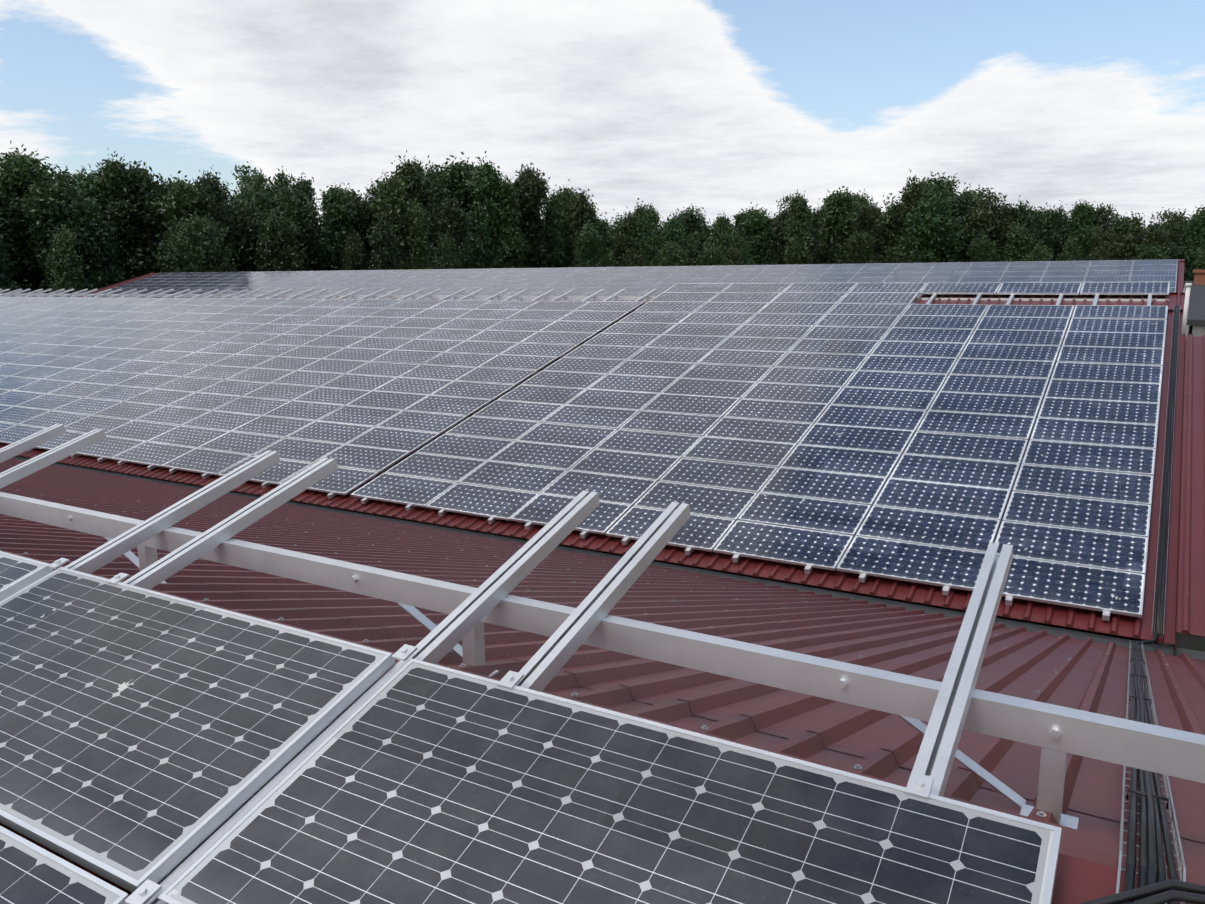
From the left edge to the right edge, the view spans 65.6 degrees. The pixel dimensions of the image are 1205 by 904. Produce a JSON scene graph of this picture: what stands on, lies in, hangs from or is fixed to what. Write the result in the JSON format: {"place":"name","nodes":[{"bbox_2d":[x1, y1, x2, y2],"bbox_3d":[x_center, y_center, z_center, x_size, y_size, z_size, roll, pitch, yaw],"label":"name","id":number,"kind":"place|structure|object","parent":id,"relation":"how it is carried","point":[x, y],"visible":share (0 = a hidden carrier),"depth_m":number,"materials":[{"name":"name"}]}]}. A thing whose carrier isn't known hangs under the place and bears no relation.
{"place":"outdoors","nodes":[
{"label":"outdoors","id":0,"kind":"place"},
{"bbox_2d":[16,271,1185,640],"bbox_3d":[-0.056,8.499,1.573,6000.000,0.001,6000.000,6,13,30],"label":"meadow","id":1,"kind":"structure","parent":0,"point":[662,561],"depth_m":27.56,"materials":[{"name":"metal"}]},
{"bbox_2d":[0,193,24,288],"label":"tree","id":2,"kind":"object","parent":1,"relation":"on","point":[10,267],"visible":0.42,"depth_m":75.95,"materials":[{"name":"green plant"}]},
{"bbox_2d":[0,231,31,296],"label":"tree","id":3,"kind":"object","parent":1,"relation":"on","point":[4,283],"visible":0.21,"depth_m":70.63,"materials":[{"name":"green plant"}]},
{"bbox_2d":[0,140,61,296],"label":"tree","id":4,"kind":"object","parent":1,"relation":"on","point":[19,174],"visible":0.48,"depth_m":77.63,"materials":[{"name":"green plant"}]},
{"bbox_2d":[45,223,90,296],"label":"tree","id":5,"kind":"object","parent":1,"relation":"on","point":[65,258],"visible":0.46,"depth_m":70.09,"materials":[{"name":"green plant"}]},
{"bbox_2d":[21,164,116,296],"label":"tree","id":6,"kind":"object","parent":1,"relation":"on","point":[49,210],"visible":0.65,"depth_m":75.67,"materials":[{"name":"green plant"}]},
{"bbox_2d":[51,165,137,270],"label":"tree","id":7,"kind":"object","parent":1,"relation":"on","point":[86,185],"visible":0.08,"depth_m":83.67,"materials":[{"name":"green plant"}]},
{"bbox_2d":[82,217,133,286],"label":"tree","id":8,"kind":"object","parent":1,"relation":"on","point":[108,255],"visible":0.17,"depth_m":78.79,"materials":[{"name":"green plant"}]},
{"bbox_2d":[96,150,149,280],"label":"tree","id":9,"kind":"object","parent":1,"relation":"on","point":[111,180],"visible":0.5,"depth_m":83.22,"materials":[{"name":"green plant"}]},
{"bbox_2d":[95,160,174,278],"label":"tree","id":10,"kind":"object","parent":1,"relation":"on","point":[148,212],"visible":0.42,"depth_m":84.33,"materials":[{"name":"green plant"}]},
{"bbox_2d":[151,171,220,272],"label":"tree","id":11,"kind":"object","parent":1,"relation":"on","point":[183,201],"visible":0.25,"depth_m":81.44,"materials":[{"name":"green plant"}]},
{"bbox_2d":[160,212,239,272],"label":"tree","id":12,"kind":"object","parent":1,"relation":"on","point":[212,258],"visible":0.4,"depth_m":76.16,"materials":[{"name":"green plant"}]},
{"bbox_2d":[191,173,236,215],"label":"tree","id":13,"kind":"object","parent":1,"relation":"on","point":[226,193],"visible":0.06,"depth_m":91.01,"materials":[{"name":"green plant"}]},
{"bbox_2d":[190,170,258,271],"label":"tree","id":14,"kind":"object","parent":1,"relation":"on","point":[226,222],"visible":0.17,"depth_m":83.49,"materials":[{"name":"green plant"}]},
{"bbox_2d":[220,161,277,222],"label":"tree","id":15,"kind":"object","parent":1,"relation":"on","point":[248,194],"visible":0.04,"depth_m":91.14,"materials":[{"name":"green plant"}]},
{"bbox_2d":[230,199,267,271],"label":"tree","id":16,"kind":"object","parent":1,"relation":"on","point":[241,212],"visible":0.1,"depth_m":85.99,"materials":[{"name":"green plant"}]},
{"bbox_2d":[246,209,308,271],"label":"tree","id":17,"kind":"object","parent":1,"relation":"on","point":[283,255],"visible":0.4,"depth_m":82.08,"materials":[{"name":"green plant"}]},
{"bbox_2d":[232,172,328,271],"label":"tree","id":18,"kind":"object","parent":1,"relation":"on","point":[284,206],"visible":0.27,"depth_m":86.89,"materials":[{"name":"green plant"}]},
{"bbox_2d":[271,166,298,204],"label":"tree","id":19,"kind":"object","parent":1,"relation":"on","point":[281,177],"depth_m":93.76,"materials":[{"name":"green plant"}]},
{"bbox_2d":[294,172,320,247],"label":"tree","id":20,"kind":"object","parent":1,"relation":"on","point":[306,187],"visible":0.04,"depth_m":95.68,"materials":[{"name":"green plant"}]},
{"bbox_2d":[291,213,323,270],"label":"tree","id":21,"kind":"object","parent":1,"relation":"on","point":[309,249],"visible":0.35,"depth_m":89.50,"materials":[{"name":"green plant"}]},
{"bbox_2d":[310,182,359,270],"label":"tree","id":22,"kind":"object","parent":1,"relation":"on","point":[328,257],"visible":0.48,"depth_m":89.19,"materials":[{"name":"green plant"}]},
{"bbox_2d":[320,183,376,269],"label":"tree","id":23,"kind":"object","parent":1,"relation":"on","point":[362,228],"visible":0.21,"depth_m":91.71,"materials":[{"name":"green plant"}]},
{"bbox_2d":[337,223,367,269],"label":"tree","id":24,"kind":"object","parent":1,"relation":"on","point":[354,254],"visible":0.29,"depth_m":86.13,"materials":[{"name":"green plant"}]},
{"bbox_2d":[366,211,403,269],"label":"tree","id":25,"kind":"object","parent":1,"relation":"on","point":[384,257],"visible":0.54,"depth_m":85.63,"materials":[{"name":"green plant"}]},
{"bbox_2d":[364,171,412,269],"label":"tree","id":26,"kind":"object","parent":1,"relation":"on","point":[391,196],"visible":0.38,"depth_m":91.72,"materials":[{"name":"green plant"}]},
{"bbox_2d":[390,150,434,269],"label":"tree","id":27,"kind":"object","parent":1,"relation":"on","point":[412,179],"visible":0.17,"depth_m":99.85,"materials":[{"name":"green plant"}]},
{"bbox_2d":[394,192,432,269],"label":"tree","id":28,"kind":"object","parent":1,"relation":"on","point":[418,231],"visible":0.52,"depth_m":92.23,"materials":[{"name":"green plant"}]},
{"bbox_2d":[417,155,443,259],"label":"tree","id":29,"kind":"object","parent":1,"relation":"on","point":[424,187],"visible":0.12,"depth_m":102.72,"materials":[{"name":"green plant"}]},
{"bbox_2d":[419,229,463,268],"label":"tree","id":30,"kind":"object","parent":1,"relation":"on","point":[446,256],"visible":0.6,"depth_m":86.73,"materials":[{"name":"green plant"}]},
{"bbox_2d":[422,163,470,266],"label":"tree","id":31,"kind":"object","parent":1,"relation":"on","point":[448,215],"visible":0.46,"depth_m":94.57,"materials":[{"name":"green plant"}]},
{"bbox_2d":[428,152,476,249],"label":"tree","id":32,"kind":"object","parent":1,"relation":"on","point":[457,176],"visible":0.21,"depth_m":100.33,"materials":[{"name":"green plant"}]},
{"bbox_2d":[457,226,486,268],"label":"tree","id":33,"kind":"object","parent":1,"relation":"on","point":[472,255],"visible":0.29,"depth_m":94.50,"materials":[{"name":"green plant"}]},
{"bbox_2d":[462,151,521,268],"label":"tree","id":34,"kind":"object","parent":1,"relation":"on","point":[483,201],"visible":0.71,"depth_m":98.20,"materials":[{"name":"green plant"}]},
{"bbox_2d":[487,172,531,267],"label":"tree","id":35,"kind":"object","parent":1,"relation":"on","point":[504,195],"visible":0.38,"depth_m":98.93,"materials":[{"name":"green plant"}]},
{"bbox_2d":[509,162,551,267],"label":"tree","id":36,"kind":"object","parent":1,"relation":"on","point":[532,191],"visible":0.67,"depth_m":102.30,"materials":[{"name":"green plant"}]},
{"bbox_2d":[541,185,574,267],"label":"tree","id":37,"kind":"object","parent":1,"relation":"on","point":[558,231],"visible":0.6,"depth_m":104.60,"materials":[{"name":"green plant"}]},
{"bbox_2d":[545,179,590,266],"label":"tree","id":38,"kind":"object","parent":1,"relation":"on","point":[565,195],"visible":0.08,"depth_m":111.51,"materials":[{"name":"green plant"}]},
{"bbox_2d":[564,188,600,266],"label":"tree","id":39,"kind":"object","parent":1,"relation":"on","point":[579,210],"visible":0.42,"depth_m":104.36,"materials":[{"name":"green plant"}]},
{"bbox_2d":[572,216,607,266],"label":"tree","id":40,"kind":"object","parent":1,"relation":"on","point":[589,244],"visible":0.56,"depth_m":97.15,"materials":[{"name":"green plant"}]},
{"bbox_2d":[594,212,614,262],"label":"tree","id":41,"kind":"object","parent":1,"relation":"on","point":[603,229],"visible":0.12,"depth_m":105.78,"materials":[{"name":"green plant"}]},
{"bbox_2d":[597,248,619,266],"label":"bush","id":42,"kind":"object","parent":1,"relation":"on","point":[606,263],"visible":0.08,"depth_m":98.09,"materials":[{"name":"green plant"}]},
{"bbox_2d":[607,205,643,266],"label":"tree","id":43,"kind":"object","parent":1,"relation":"on","point":[626,238],"visible":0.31,"depth_m":103.43,"materials":[{"name":"green plant"}]},
{"bbox_2d":[617,243,646,266],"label":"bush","id":44,"kind":"object","parent":1,"relation":"on","point":[633,259],"visible":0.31,"depth_m":97.86,"materials":[{"name":"green plant"}]},
{"bbox_2d":[622,203,671,265],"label":"tree","id":45,"kind":"object","parent":1,"relation":"on","point":[650,242],"visible":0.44,"depth_m":102.27,"materials":[{"name":"green plant"}]},
{"bbox_2d":[647,240,697,265],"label":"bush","id":46,"kind":"object","parent":1,"relation":"on","point":[671,254],"visible":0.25,"depth_m":98.25,"materials":[{"name":"green plant"}]},
{"bbox_2d":[656,214,689,262],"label":"tree","id":47,"kind":"object","parent":1,"relation":"on","point":[670,230],"visible":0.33,"depth_m":103.45,"materials":[{"name":"green plant"}]},
{"bbox_2d":[676,206,712,254],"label":"tree","id":48,"kind":"object","parent":1,"relation":"on","point":[691,220],"visible":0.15,"depth_m":110.70,"materials":[{"name":"green plant"}]},
{"bbox_2d":[683,230,707,265],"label":"tree","id":49,"kind":"object","parent":1,"relation":"on","point":[694,253],"visible":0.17,"depth_m":105.34,"materials":[{"name":"green plant"}]},
{"bbox_2d":[692,243,725,265],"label":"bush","id":50,"kind":"object","parent":1,"relation":"on","point":[712,257],"visible":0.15,"depth_m":100.75,"materials":[{"name":"green plant"}]},
{"bbox_2d":[704,214,735,254],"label":"tree","id":51,"kind":"object","parent":1,"relation":"on","point":[722,224],"visible":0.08,"depth_m":106.56,"materials":[{"name":"green plant"}]},
{"bbox_2d":[725,245,742,264],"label":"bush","id":52,"kind":"object","parent":1,"relation":"on","point":[733,257],"visible":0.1,"depth_m":99.29,"materials":[{"name":"green plant"}]},
{"bbox_2d":[716,227,756,264],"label":"tree","id":53,"kind":"object","parent":1,"relation":"on","point":[743,252],"visible":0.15,"depth_m":105.61,"materials":[{"name":"green plant"}]},
{"bbox_2d":[738,202,771,264],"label":"tree","id":54,"kind":"object","parent":1,"relation":"on","point":[751,223],"visible":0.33,"depth_m":112.21,"materials":[{"name":"green plant"}]},
{"bbox_2d":[755,214,775,264],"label":"tree","id":55,"kind":"object","parent":1,"relation":"on","point":[766,234],"visible":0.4,"depth_m":111.49,"materials":[{"name":"green plant"}]},
{"bbox_2d":[768,206,791,264],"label":"tree","id":56,"kind":"object","parent":1,"relation":"on","point":[776,233],"visible":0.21,"depth_m":110.30,"materials":[{"name":"green plant"}]},
{"bbox_2d":[778,189,816,264],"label":"tree","id":57,"kind":"object","parent":1,"relation":"on","point":[798,251],"visible":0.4,"depth_m":105.73,"materials":[{"name":"green plant"}]},
{"bbox_2d":[805,199,827,263],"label":"tree","id":58,"kind":"object","parent":1,"relation":"on","point":[815,227],"visible":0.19,"depth_m":113.51,"materials":[{"name":"green plant"}]},
{"bbox_2d":[812,186,858,263],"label":"tree","id":59,"kind":"object","parent":1,"relation":"on","point":[838,224],"visible":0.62,"depth_m":107.80,"materials":[{"name":"green plant"}]},
{"bbox_2d":[835,230,884,263],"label":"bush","id":60,"kind":"object","parent":1,"relation":"on","point":[857,245],"visible":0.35,"depth_m":103.82,"materials":[{"name":"green plant"}]},
{"bbox_2d":[854,200,885,262],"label":"tree","id":61,"kind":"object","parent":1,"relation":"on","point":[867,217],"visible":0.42,"depth_m":109.32,"materials":[{"name":"green plant"}]},
{"bbox_2d":[874,197,910,262],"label":"tree","id":62,"kind":"object","parent":1,"relation":"on","point":[887,237],"visible":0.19,"depth_m":111.09,"materials":[{"name":"green plant"}]},
{"bbox_2d":[882,169,938,256],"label":"tree","id":63,"kind":"object","parent":1,"relation":"on","point":[911,197],"visible":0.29,"depth_m":110.08,"materials":[{"name":"green plant"}]},
{"bbox_2d":[879,228,943,262],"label":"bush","id":64,"kind":"object","parent":1,"relation":"on","point":[895,256],"visible":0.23,"depth_m":104.77,"materials":[{"name":"green plant"}]},
{"bbox_2d":[898,171,975,262],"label":"tree","id":65,"kind":"object","parent":1,"relation":"on","point":[935,229],"visible":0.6,"depth_m":103.69,"materials":[{"name":"green plant"}]},
{"bbox_2d":[936,174,976,214],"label":"tree","id":66,"kind":"object","parent":1,"relation":"on","point":[951,187],"depth_m":115.88,"materials":[{"name":"green plant"}]},
{"bbox_2d":[944,184,994,261],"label":"tree","id":67,"kind":"object","parent":1,"relation":"on","point":[961,204],"visible":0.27,"depth_m":109.85,"materials":[{"name":"green plant"}]},
{"bbox_2d":[963,225,995,261],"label":"tree","id":68,"kind":"object","parent":1,"relation":"on","point":[980,247],"visible":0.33,"depth_m":101.46,"materials":[{"name":"green plant"}]},
{"bbox_2d":[952,188,1038,261],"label":"tree","id":69,"kind":"object","parent":1,"relation":"on","point":[997,222],"visible":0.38,"depth_m":106.23,"materials":[{"name":"green plant"}]},
{"bbox_2d":[998,221,1036,261],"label":"tree","id":70,"kind":"object","parent":1,"relation":"on","point":[1020,237],"visible":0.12,"depth_m":101.82,"materials":[{"name":"green plant"}]},
{"bbox_2d":[1007,195,1037,260],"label":"tree","id":71,"kind":"object","parent":1,"relation":"on","point":[1021,213],"visible":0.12,"depth_m":106.72,"materials":[{"name":"green plant"}]},
{"bbox_2d":[1024,243,1053,260],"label":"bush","id":72,"kind":"object","parent":1,"relation":"on","point":[1038,253],"visible":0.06,"depth_m":104.82,"materials":[{"name":"green plant"}]},
{"bbox_2d":[1025,207,1057,260],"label":"tree","id":73,"kind":"object","parent":1,"relation":"on","point":[1038,216],"visible":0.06,"depth_m":110.39,"materials":[{"name":"green plant"}]},
{"bbox_2d":[1027,200,1079,260],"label":"tree","id":74,"kind":"object","parent":1,"relation":"on","point":[1057,231],"visible":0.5,"depth_m":109.06,"materials":[{"name":"green plant"}]},
{"bbox_2d":[1056,231,1087,260],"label":"tree","id":75,"kind":"object","parent":1,"relation":"on","point":[1071,251],"visible":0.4,"depth_m":106.35,"materials":[{"name":"green plant"}]},
{"bbox_2d":[1065,198,1096,260],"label":"tree","id":76,"kind":"object","parent":1,"relation":"on","point":[1081,216],"visible":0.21,"depth_m":110.21,"materials":[{"name":"green plant"}]},
{"bbox_2d":[1088,222,1116,259],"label":"tree","id":77,"kind":"object","parent":1,"relation":"on","point":[1097,242],"visible":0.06,"depth_m":108.62,"materials":[{"name":"green plant"}]},
{"bbox_2d":[1086,244,1118,259],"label":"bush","id":78,"kind":"object","parent":1,"relation":"on","point":[1099,254],"visible":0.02,"depth_m":104.31,"materials":[{"name":"green plant"}]},
{"bbox_2d":[1087,202,1118,239],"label":"tree","id":79,"kind":"object","parent":1,"relation":"on","point":[1104,214],"visible":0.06,"depth_m":125.59,"materials":[{"name":"green plant"}]},
{"bbox_2d":[1110,216,1131,241],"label":"tree","id":80,"kind":"object","parent":1,"relation":"on","point":[1119,228],"visible":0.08,"depth_m":113.61,"materials":[{"name":"green plant"}]},
{"bbox_2d":[1107,211,1147,259],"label":"tree","id":81,"kind":"object","parent":1,"relation":"on","point":[1123,248],"visible":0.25,"depth_m":103.51,"materials":[{"name":"green plant"}]},
{"bbox_2d":[1132,242,1170,259],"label":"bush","id":82,"kind":"object","parent":1,"relation":"on","point":[1145,253],"visible":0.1,"depth_m":94.56,"materials":[{"name":"green plant"}]},
{"bbox_2d":[1142,224,1178,258],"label":"tree","id":83,"kind":"object","parent":1,"relation":"on","point":[1157,237],"visible":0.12,"depth_m":101.30,"materials":[{"name":"green plant"}]},
{"bbox_2d":[1147,208,1192,273],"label":"tree","id":84,"kind":"object","parent":1,"relation":"on","point":[1176,232],"visible":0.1,"depth_m":108.16,"materials":[{"name":"green plant"}]},
{"bbox_2d":[1154,270,1204,651],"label":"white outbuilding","id":85,"kind":"structure","parent":1,"relation":"on","point":[1195,326],"depth_m":18.13,"materials":[{"name":"paint"}]},
{"bbox_2d":[1168,237,1190,279],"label":"tree","id":86,"kind":"object","parent":1,"relation":"on","point":[1180,255],"visible":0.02,"depth_m":102.43,"materials":[{"name":"green plant"}]},
{"bbox_2d":[1179,204,1204,281],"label":"tree","id":87,"kind":"object","parent":1,"relation":"on","point":[1194,228],"visible":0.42,"depth_m":102.47,"materials":[{"name":"green plant"}]},
{"bbox_2d":[1189,243,1204,280],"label":"tree","id":88,"kind":"object","parent":1,"relation":"on","point":[1199,258],"visible":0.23,"depth_m":96.50,"materials":[{"name":"green plant"}]},
{"bbox_3d":[-19.848,-3.664,42.385,86.900,8.850,68.100,6,13,30],"label":"hall","id":89,"kind":"object","parent":1,"relation":"on","visible":0},
{"bbox_2d":[0,288,1169,620],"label":"mounting rails","id":90,"kind":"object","parent":89,"relation":"on","point":[496,298],"depth_m":27.00,"materials":[{"name":"metal"}]},
{"bbox_2d":[0,282,1169,617],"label":"solar panels","id":91,"kind":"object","parent":90,"relation":"on","point":[780,422],"depth_m":16.92,"materials":[{"name":"blue glass"}]},
{"bbox_2d":[0,424,1204,903],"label":"mounting frame","id":92,"kind":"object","parent":89,"relation":"on","point":[952,704],"visible":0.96,"depth_m":2.60,"materials":[{"name":"silver metal"}]},
{"bbox_2d":[0,551,1061,903],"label":"solar panels","id":93,"kind":"object","parent":92,"relation":"on","point":[150,735],"visible":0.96,"depth_m":2.06,"materials":[{"name":"glass"}]},
{"bbox_2d":[0,481,1204,842],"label":"roof","id":94,"kind":"structure","parent":89,"relation":"on","point":[1092,787],"depth_m":4.01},
{"bbox_2d":[17,424,1189,817],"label":"roof fixing screws","id":95,"kind":"object","parent":89,"relation":"on","point":[1041,814],"visible":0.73,"depth_m":4.73,"materials":[{"name":"metal"}]},
{"bbox_2d":[12,456,1204,660],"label":"valley gutters","id":96,"kind":"object","parent":89,"relation":"on","point":[1126,643],"depth_m":11.29,"materials":[{"name":"metal"}]},
{"bbox_2d":[92,259,1177,303],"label":"solar panels","id":97,"kind":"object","parent":89,"relation":"on","point":[611,281],"depth_m":48.85,"materials":[{"name":"blue glass"}]},
{"bbox_2d":[1080,305,1204,903],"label":"solar cable bundle","id":98,"kind":"object","parent":89,"relation":"on","point":[1154,886],"visible":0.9,"depth_m":2.09,"materials":[{"name":"black plastic"}]},
{"bbox_2d":[1116,309,1185,903],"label":"cables","id":99,"kind":"object","parent":89,"relation":"attached to","point":[1174,825],"visible":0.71,"depth_m":2.42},
{"bbox_2d":[1181,283,1191,335],"bbox_3d":[10.386,-2.510,16.660,0.092,0.977,0.092,-9,14,-36],"label":"galvanised vent pipe","id":100,"kind":"object","parent":89,"relation":"attached to","point":[1188,286],"visible":0.83,"depth_m":16.63,"materials":[{"name":"silver metal"}]},
{"bbox_2d":[1173,334,1204,654],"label":"metal roof","id":101,"kind":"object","parent":89,"relation":"on","point":[1190,609],"visible":0.92,"depth_m":11.39,"materials":[{"name":"red metal"}]},
{"bbox_2d":[0,259,1204,903],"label":"hall roof sheets","id":102,"kind":"object","parent":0,"point":[1086,869],"visible":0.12,"depth_m":8.38,"materials":[{"name":"red metal"}]},
{"bbox_2d":[0,0,1204,228],"label":"sky","id":103,"kind":"structure","parent":0,"point":[721,107],"materials":[{"name":"white"}]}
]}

